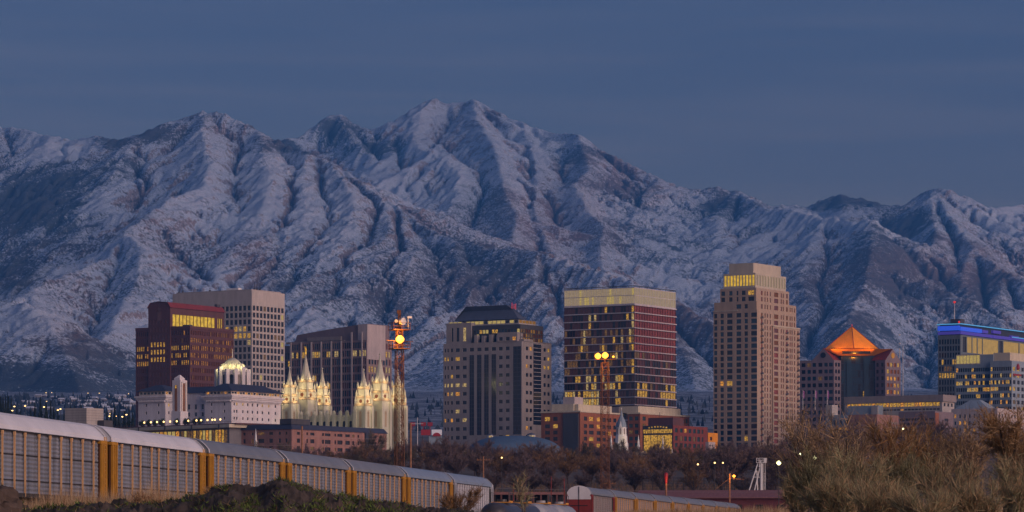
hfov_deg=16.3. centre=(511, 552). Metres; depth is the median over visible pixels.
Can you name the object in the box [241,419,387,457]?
apartment building
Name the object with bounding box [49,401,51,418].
conifer
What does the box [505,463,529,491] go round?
bare tree
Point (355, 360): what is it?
window
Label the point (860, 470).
tamarisk bush
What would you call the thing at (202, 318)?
window
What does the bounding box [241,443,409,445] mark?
power line
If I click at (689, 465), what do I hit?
bare tree
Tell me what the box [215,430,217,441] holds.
window
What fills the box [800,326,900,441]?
office building
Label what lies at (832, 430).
bare tree
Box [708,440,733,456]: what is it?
bare tree
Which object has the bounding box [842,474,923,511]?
tamarisk bush
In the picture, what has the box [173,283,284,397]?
office tower
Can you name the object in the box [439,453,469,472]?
bare tree
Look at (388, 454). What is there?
bare tree
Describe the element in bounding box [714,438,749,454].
bare tree
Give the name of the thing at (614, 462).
bare tree
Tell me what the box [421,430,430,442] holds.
billboard
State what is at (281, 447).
bare tree
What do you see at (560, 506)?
tank car
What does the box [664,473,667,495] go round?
signal post
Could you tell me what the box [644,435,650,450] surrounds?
window
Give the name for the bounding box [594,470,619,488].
bare tree
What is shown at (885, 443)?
bare tree
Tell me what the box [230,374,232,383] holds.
arched window
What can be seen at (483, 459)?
utility pole
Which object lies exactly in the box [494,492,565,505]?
train car
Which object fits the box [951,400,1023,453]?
apartment building
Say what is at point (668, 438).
window
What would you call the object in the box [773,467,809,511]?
tamarisk bush
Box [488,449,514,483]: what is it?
bare tree
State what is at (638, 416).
apartment building
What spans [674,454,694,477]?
bare tree
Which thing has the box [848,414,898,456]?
building
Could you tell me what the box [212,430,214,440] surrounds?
window
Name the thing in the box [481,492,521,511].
tank car
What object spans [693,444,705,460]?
bare tree
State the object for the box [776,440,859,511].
tamarisk bush
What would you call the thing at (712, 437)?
building
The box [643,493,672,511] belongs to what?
rail car
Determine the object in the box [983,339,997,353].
window
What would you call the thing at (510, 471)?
bare tree
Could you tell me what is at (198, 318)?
window
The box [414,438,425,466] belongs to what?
bare tree
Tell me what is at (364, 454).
bare tree
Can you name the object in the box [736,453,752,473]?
bare tree
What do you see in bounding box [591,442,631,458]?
bare tree
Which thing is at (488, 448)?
bare tree
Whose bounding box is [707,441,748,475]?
bare tree
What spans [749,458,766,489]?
loading chute
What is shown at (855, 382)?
window
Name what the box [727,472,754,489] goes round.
bare tree
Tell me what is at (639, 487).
undergrowth
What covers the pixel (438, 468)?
bare tree
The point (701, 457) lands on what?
bare tree
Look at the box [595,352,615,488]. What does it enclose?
lattice mast
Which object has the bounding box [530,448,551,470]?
bare tree
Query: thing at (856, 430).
bare tree
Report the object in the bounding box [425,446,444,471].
bare tree
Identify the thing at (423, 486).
rail car
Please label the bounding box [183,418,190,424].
shrub
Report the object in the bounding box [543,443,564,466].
bare tree
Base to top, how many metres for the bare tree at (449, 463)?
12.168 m
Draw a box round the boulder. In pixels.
[0,486,22,511]
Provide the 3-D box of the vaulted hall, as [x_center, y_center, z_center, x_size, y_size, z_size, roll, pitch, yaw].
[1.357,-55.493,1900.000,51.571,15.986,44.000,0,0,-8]
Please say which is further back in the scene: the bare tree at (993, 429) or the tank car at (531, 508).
the tank car at (531, 508)
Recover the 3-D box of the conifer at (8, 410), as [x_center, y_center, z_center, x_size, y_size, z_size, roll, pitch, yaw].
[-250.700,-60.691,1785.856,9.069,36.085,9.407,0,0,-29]
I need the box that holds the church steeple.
[615,407,627,449]
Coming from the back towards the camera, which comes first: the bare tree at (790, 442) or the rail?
the bare tree at (790, 442)
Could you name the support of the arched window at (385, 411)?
in the temple
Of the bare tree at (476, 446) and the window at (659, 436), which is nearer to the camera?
the bare tree at (476, 446)
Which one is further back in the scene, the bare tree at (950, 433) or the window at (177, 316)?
the window at (177, 316)
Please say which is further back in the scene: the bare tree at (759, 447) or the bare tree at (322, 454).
the bare tree at (322, 454)
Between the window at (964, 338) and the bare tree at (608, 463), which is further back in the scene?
the window at (964, 338)
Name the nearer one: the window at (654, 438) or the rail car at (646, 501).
the rail car at (646, 501)
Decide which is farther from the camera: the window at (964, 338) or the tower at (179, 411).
the window at (964, 338)
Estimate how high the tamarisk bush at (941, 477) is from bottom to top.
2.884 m
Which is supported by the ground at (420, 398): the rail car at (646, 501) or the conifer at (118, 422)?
the conifer at (118, 422)
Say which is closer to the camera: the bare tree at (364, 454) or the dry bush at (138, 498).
the dry bush at (138, 498)
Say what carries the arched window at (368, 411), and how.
in the temple
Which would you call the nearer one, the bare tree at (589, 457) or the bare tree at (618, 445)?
the bare tree at (589, 457)
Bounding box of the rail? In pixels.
[501,488,557,489]
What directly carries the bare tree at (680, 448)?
on the ground at (420, 398)
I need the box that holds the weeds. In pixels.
[1,476,489,511]
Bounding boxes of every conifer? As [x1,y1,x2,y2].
[1,397,4,412]
[6,396,9,413]
[38,397,42,417]
[44,403,47,418]
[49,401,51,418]
[113,406,117,427]
[117,413,120,426]
[121,411,126,426]
[127,409,130,426]
[131,413,134,426]
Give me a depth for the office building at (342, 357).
2634.45 m
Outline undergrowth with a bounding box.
[494,478,781,501]
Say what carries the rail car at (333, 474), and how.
on the rail
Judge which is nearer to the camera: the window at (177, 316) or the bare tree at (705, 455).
the bare tree at (705, 455)
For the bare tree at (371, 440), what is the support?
on the ground at (420, 398)
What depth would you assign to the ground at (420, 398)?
3859.15 m
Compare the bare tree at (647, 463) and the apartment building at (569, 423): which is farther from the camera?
the apartment building at (569, 423)
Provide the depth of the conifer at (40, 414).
1789.35 m
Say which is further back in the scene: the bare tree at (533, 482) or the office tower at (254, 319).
the office tower at (254, 319)
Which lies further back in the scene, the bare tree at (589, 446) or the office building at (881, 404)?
the office building at (881, 404)
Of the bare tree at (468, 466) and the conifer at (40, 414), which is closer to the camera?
the bare tree at (468, 466)
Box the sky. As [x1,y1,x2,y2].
[0,0,1023,207]
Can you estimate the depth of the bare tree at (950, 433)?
1366.89 m
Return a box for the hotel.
[134,383,284,426]
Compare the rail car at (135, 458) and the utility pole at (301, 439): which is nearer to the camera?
the rail car at (135, 458)
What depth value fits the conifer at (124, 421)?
1848.63 m
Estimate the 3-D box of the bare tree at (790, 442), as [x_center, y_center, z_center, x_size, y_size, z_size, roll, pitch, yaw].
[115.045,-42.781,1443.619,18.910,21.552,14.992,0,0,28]
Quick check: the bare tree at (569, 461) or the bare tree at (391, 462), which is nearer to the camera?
the bare tree at (569, 461)
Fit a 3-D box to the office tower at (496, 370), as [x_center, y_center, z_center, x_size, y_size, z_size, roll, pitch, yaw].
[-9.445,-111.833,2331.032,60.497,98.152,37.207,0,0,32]
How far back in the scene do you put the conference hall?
1662.30 m
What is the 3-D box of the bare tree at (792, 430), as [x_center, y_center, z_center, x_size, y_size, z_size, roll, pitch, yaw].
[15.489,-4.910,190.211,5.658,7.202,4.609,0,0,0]
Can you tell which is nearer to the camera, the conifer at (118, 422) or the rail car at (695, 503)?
the rail car at (695, 503)
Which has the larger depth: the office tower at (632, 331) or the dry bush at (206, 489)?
the office tower at (632, 331)
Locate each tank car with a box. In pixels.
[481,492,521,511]
[509,493,539,511]
[531,494,558,511]
[549,496,575,511]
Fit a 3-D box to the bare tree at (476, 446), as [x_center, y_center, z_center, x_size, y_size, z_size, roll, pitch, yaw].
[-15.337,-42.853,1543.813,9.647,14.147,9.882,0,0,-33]
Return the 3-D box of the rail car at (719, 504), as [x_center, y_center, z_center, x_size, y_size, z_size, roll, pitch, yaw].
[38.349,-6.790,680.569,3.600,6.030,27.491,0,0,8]
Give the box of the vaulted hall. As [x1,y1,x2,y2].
[469,433,564,455]
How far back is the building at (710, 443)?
2001.85 m
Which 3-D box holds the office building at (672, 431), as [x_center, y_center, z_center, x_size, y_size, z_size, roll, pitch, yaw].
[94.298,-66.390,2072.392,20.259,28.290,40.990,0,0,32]
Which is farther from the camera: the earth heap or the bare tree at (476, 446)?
the bare tree at (476, 446)
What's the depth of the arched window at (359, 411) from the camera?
2132.13 m
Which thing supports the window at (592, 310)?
in the office tower at (632, 331)
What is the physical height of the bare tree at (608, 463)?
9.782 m
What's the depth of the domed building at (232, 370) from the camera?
2232.44 m
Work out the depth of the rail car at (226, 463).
269.58 m
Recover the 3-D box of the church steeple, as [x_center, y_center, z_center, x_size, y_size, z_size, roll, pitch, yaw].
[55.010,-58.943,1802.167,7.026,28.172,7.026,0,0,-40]
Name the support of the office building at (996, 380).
on the ground at (420, 398)
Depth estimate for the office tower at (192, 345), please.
2395.13 m
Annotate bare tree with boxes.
[250,439,265,447]
[277,439,299,451]
[292,441,318,454]
[310,447,327,455]
[314,450,342,457]
[335,447,354,459]
[341,450,370,461]
[343,440,377,460]
[351,429,386,453]
[366,448,392,464]
[370,445,390,456]
[374,450,390,463]
[380,449,409,465]
[383,443,409,458]
[396,437,412,465]
[400,454,424,468]
[405,443,424,464]
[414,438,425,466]
[418,445,431,466]
[421,434,471,471]
[424,459,444,471]
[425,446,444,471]
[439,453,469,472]
[441,448,468,473]
[465,448,493,476]
[467,456,489,476]
[468,439,480,453]
[471,437,506,472]
[481,465,507,491]
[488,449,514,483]
[488,458,515,480]
[489,448,509,460]
[505,455,541,474]
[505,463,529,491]
[507,444,532,464]
[521,441,535,457]
[523,468,544,490]
[526,440,549,471]
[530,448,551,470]
[534,468,566,491]
[537,461,558,480]
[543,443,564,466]
[546,448,586,483]
[550,455,580,475]
[566,438,594,462]
[572,450,608,482]
[574,469,594,486]
[576,458,605,483]
[578,440,602,455]
[586,455,628,477]
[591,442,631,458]
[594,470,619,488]
[602,453,625,476]
[610,447,636,469]
[613,434,640,456]
[615,451,655,478]
[617,460,651,491]
[629,447,647,456]
[633,455,656,481]
[643,460,677,489]
[646,442,686,475]
[647,439,669,461]
[668,440,693,471]
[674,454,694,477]
[676,444,698,458]
[676,466,707,489]
[678,453,700,474]
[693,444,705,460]
[693,452,713,471]
[694,455,724,489]
[695,445,722,461]
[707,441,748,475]
[707,464,733,489]
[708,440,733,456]
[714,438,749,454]
[725,456,752,478]
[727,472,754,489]
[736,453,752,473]
[737,446,751,474]
[743,431,790,478]
[743,442,769,473]
[747,464,781,477]
[754,398,844,511]
[757,456,797,486]
[758,469,782,489]
[776,424,811,452]
[804,405,883,482]
[823,417,881,462]
[844,404,930,486]
[861,428,905,456]
[890,406,950,457]
[897,412,966,488]
[927,404,999,488]
[938,424,974,453]
[968,398,1023,511]
[983,419,1023,456]
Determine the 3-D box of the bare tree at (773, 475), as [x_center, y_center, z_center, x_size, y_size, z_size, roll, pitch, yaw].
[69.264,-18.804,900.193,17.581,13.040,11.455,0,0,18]
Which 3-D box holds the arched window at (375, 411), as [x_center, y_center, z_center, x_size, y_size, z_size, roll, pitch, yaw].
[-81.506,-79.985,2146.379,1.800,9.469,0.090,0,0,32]
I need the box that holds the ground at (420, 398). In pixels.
[0,391,1016,505]
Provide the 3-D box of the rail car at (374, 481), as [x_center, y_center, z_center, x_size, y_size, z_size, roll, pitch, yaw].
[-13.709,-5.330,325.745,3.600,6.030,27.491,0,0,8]
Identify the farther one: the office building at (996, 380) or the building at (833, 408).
the office building at (996, 380)
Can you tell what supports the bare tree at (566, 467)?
on the ground at (420, 398)
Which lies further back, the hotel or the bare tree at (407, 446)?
the hotel
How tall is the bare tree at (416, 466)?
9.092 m
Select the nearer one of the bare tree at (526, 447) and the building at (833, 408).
the bare tree at (526, 447)
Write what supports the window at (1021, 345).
in the office tower at (958, 337)
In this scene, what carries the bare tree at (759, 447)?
on the ground at (420, 398)
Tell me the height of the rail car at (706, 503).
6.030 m
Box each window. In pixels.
[157,308,160,320]
[176,315,178,325]
[180,315,182,325]
[197,317,199,326]
[201,317,203,326]
[204,317,206,326]
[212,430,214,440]
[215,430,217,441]
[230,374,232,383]
[286,350,389,416]
[359,411,360,426]
[367,411,368,426]
[375,411,376,426]
[385,411,386,426]
[565,306,674,434]
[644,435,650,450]
[651,435,657,449]
[658,435,664,449]
[665,435,671,449]
[714,291,797,446]
[748,290,753,294]
[801,376,898,441]
[963,337,965,351]
[967,337,970,352]
[973,338,976,353]
[978,338,981,353]
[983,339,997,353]
[999,341,1001,352]
[1004,342,1017,352]
[1020,343,1023,353]
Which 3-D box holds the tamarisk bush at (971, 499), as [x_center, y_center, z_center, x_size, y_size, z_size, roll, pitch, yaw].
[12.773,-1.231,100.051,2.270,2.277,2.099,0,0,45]
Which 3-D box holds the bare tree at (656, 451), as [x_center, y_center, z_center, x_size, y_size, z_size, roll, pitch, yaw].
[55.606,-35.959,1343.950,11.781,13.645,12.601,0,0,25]
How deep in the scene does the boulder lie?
79.81 m
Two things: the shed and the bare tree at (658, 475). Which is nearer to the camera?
the shed
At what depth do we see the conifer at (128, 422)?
1784.46 m
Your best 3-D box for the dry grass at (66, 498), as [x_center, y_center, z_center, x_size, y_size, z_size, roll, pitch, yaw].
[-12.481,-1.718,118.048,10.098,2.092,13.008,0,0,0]
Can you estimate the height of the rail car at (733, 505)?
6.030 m
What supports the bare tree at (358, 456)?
on the ground at (420, 398)
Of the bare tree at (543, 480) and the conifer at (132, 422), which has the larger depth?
the conifer at (132, 422)
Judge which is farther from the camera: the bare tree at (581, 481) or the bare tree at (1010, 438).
the bare tree at (1010, 438)
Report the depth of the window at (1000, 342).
2537.85 m
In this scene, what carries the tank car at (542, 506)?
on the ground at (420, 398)
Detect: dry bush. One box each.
[131,490,165,502]
[203,479,248,494]
[435,484,484,510]
[507,468,536,511]
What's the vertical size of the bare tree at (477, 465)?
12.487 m
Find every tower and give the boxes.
[135,301,234,426]
[171,375,187,424]
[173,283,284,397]
[443,305,550,449]
[564,285,676,440]
[713,261,799,448]
[937,301,1023,408]
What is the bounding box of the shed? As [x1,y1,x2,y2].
[637,490,788,510]
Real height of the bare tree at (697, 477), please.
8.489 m
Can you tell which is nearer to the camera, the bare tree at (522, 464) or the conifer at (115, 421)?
the bare tree at (522, 464)
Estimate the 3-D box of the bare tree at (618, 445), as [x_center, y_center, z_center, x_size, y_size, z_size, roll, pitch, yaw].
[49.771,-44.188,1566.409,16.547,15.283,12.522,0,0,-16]
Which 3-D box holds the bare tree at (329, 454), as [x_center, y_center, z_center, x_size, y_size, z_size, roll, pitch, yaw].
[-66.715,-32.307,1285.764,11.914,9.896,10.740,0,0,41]
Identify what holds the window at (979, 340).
in the office tower at (958, 337)
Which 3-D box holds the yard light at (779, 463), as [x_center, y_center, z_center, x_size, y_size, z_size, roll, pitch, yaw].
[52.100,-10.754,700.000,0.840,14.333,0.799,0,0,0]
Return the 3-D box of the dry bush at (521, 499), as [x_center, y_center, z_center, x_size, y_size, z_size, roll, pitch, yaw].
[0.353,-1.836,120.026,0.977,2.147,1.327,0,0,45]
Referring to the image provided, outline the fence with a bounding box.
[642,479,783,489]
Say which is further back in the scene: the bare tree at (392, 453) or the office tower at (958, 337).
the office tower at (958, 337)
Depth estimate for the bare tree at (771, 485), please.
909.46 m
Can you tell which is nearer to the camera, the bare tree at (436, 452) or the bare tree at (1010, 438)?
the bare tree at (436, 452)
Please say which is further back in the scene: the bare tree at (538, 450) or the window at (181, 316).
the window at (181, 316)
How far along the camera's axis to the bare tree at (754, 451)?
998.45 m
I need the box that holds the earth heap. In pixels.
[0,478,491,511]
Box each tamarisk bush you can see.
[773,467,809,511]
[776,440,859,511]
[790,463,866,511]
[814,441,895,511]
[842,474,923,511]
[857,438,933,500]
[883,476,960,511]
[896,448,995,511]
[947,472,1013,511]
[979,446,1023,511]
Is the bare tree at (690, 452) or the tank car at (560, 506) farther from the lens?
the bare tree at (690, 452)
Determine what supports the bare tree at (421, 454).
on the ground at (420, 398)
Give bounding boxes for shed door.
[738,505,783,510]
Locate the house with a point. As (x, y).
(28, 408)
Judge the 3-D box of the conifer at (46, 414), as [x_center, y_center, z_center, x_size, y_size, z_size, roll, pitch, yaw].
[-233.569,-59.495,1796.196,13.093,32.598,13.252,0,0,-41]
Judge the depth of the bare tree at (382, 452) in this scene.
1504.06 m
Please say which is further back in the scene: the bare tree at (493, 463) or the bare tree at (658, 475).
the bare tree at (493, 463)
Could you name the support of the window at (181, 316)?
in the office tower at (192, 345)
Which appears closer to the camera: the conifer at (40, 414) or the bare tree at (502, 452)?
the bare tree at (502, 452)
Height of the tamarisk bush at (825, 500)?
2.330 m
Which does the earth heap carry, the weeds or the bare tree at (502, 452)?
the weeds
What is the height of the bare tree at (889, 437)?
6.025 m
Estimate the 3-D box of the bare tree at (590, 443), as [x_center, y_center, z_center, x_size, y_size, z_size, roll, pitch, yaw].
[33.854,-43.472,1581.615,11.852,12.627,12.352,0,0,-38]
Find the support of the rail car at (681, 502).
on the rail
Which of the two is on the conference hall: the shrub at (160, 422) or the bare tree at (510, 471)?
the shrub at (160, 422)
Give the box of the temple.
[281,346,407,450]
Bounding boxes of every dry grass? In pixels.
[20,478,204,509]
[612,503,1011,511]
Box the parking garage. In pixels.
[899,411,952,454]
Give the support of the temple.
on the ground at (420, 398)
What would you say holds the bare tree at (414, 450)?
on the ground at (420, 398)
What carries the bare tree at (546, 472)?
on the ground at (420, 398)
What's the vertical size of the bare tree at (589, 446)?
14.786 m
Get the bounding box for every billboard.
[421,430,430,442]
[429,430,441,445]
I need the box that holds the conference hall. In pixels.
[118,421,271,444]
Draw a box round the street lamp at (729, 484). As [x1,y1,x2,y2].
[715,474,743,502]
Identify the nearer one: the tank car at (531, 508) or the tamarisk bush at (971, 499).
the tamarisk bush at (971, 499)
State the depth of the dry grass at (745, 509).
196.53 m
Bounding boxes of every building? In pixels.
[65,408,112,426]
[214,349,250,385]
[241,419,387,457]
[285,324,391,416]
[540,397,622,451]
[612,406,689,449]
[643,417,707,452]
[706,442,714,452]
[708,433,717,447]
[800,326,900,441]
[825,405,863,453]
[844,394,956,415]
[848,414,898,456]
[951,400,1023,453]
[955,352,1023,409]
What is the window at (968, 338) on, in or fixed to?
in the office tower at (958, 337)
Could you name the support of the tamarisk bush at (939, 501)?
on the ground at (420, 398)
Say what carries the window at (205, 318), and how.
in the office tower at (192, 345)
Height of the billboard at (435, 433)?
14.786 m
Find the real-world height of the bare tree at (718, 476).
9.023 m
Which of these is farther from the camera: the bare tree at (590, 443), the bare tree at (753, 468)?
the bare tree at (590, 443)
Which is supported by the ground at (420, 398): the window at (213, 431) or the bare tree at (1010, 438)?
the bare tree at (1010, 438)
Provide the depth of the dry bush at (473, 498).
119.78 m
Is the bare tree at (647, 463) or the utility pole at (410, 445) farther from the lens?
the bare tree at (647, 463)
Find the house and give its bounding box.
[26,406,35,410]
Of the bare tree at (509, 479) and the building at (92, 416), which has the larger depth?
the building at (92, 416)
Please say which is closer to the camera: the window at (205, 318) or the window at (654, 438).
the window at (654, 438)
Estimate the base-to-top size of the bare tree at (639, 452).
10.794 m
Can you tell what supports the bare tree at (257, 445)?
on the ground at (420, 398)
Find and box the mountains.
[0,98,1023,392]
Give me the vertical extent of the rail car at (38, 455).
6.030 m
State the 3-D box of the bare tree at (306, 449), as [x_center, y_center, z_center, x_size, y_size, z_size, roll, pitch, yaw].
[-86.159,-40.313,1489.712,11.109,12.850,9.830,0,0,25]
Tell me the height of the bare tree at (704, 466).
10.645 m
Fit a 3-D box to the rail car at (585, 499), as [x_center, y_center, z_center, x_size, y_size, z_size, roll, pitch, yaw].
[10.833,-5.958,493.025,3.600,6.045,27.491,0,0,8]
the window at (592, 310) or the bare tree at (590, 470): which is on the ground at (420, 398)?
the bare tree at (590, 470)
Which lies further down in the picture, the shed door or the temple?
the shed door
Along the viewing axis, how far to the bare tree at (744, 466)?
1008.72 m
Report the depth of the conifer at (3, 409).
1819.49 m
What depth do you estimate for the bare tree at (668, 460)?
999.26 m
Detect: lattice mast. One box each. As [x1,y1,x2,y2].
[387,310,412,466]
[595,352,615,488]
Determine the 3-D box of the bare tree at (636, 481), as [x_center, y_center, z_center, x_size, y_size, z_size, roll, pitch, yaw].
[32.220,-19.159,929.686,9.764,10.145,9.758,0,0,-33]
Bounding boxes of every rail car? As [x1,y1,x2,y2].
[0,412,107,505]
[84,423,205,499]
[191,438,284,489]
[272,449,350,494]
[339,458,405,501]
[393,465,452,507]
[441,471,493,511]
[566,486,614,511]
[601,488,635,511]
[624,491,655,511]
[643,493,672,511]
[662,495,688,511]
[679,497,703,511]
[696,499,716,510]
[707,500,728,510]
[720,501,740,511]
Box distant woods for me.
[1,391,911,430]
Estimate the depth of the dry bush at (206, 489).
91.93 m
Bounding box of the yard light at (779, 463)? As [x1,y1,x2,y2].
[777,461,780,507]
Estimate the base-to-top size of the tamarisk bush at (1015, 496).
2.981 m
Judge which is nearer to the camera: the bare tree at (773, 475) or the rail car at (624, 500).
the rail car at (624, 500)
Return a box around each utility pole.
[301,426,302,452]
[410,423,411,467]
[477,456,489,476]
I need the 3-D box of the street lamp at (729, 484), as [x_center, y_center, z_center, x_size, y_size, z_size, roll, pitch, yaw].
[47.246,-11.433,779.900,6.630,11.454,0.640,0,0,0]
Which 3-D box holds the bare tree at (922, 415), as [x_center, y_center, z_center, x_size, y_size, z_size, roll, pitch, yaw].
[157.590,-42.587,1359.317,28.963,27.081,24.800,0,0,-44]
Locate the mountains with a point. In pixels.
(432, 218)
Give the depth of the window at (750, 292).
2204.65 m
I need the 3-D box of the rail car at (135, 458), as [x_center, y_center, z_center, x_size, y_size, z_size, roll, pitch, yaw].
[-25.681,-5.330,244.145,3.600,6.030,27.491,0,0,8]
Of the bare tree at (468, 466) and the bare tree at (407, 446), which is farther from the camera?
the bare tree at (407, 446)
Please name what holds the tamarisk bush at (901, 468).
on the ground at (420, 398)
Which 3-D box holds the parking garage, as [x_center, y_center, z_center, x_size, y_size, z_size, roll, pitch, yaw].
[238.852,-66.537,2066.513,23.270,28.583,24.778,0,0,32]
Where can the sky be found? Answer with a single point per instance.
(802, 103)
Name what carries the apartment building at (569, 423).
on the ground at (420, 398)
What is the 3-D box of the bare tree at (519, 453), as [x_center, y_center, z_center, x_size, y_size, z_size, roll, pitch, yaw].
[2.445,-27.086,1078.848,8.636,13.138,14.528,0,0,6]
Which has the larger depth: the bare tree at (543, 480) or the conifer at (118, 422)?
the conifer at (118, 422)
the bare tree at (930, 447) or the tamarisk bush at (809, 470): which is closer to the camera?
the tamarisk bush at (809, 470)
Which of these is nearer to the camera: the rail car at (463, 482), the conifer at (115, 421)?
the rail car at (463, 482)
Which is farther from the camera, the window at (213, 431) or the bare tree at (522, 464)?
the window at (213, 431)
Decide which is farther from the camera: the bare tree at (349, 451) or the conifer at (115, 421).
the conifer at (115, 421)
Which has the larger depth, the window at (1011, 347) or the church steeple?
the window at (1011, 347)
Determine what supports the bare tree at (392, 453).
on the ground at (420, 398)
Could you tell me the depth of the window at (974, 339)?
2501.55 m
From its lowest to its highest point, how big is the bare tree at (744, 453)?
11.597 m
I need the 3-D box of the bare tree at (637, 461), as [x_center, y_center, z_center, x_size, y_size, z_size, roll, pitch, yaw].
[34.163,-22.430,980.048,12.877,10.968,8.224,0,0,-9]
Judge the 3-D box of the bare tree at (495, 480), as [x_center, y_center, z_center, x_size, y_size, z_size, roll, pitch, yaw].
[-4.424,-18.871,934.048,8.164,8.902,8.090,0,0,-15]
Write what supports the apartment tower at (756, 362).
on the ground at (420, 398)
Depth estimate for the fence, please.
869.98 m
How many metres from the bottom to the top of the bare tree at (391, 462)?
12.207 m
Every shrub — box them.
[157,418,165,425]
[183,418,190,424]
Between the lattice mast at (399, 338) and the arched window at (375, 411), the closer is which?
the lattice mast at (399, 338)
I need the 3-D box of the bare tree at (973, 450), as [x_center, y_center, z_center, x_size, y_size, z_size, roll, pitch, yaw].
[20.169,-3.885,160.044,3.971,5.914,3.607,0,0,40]
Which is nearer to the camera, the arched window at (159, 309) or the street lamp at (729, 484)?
the street lamp at (729, 484)
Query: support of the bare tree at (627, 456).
on the ground at (420, 398)

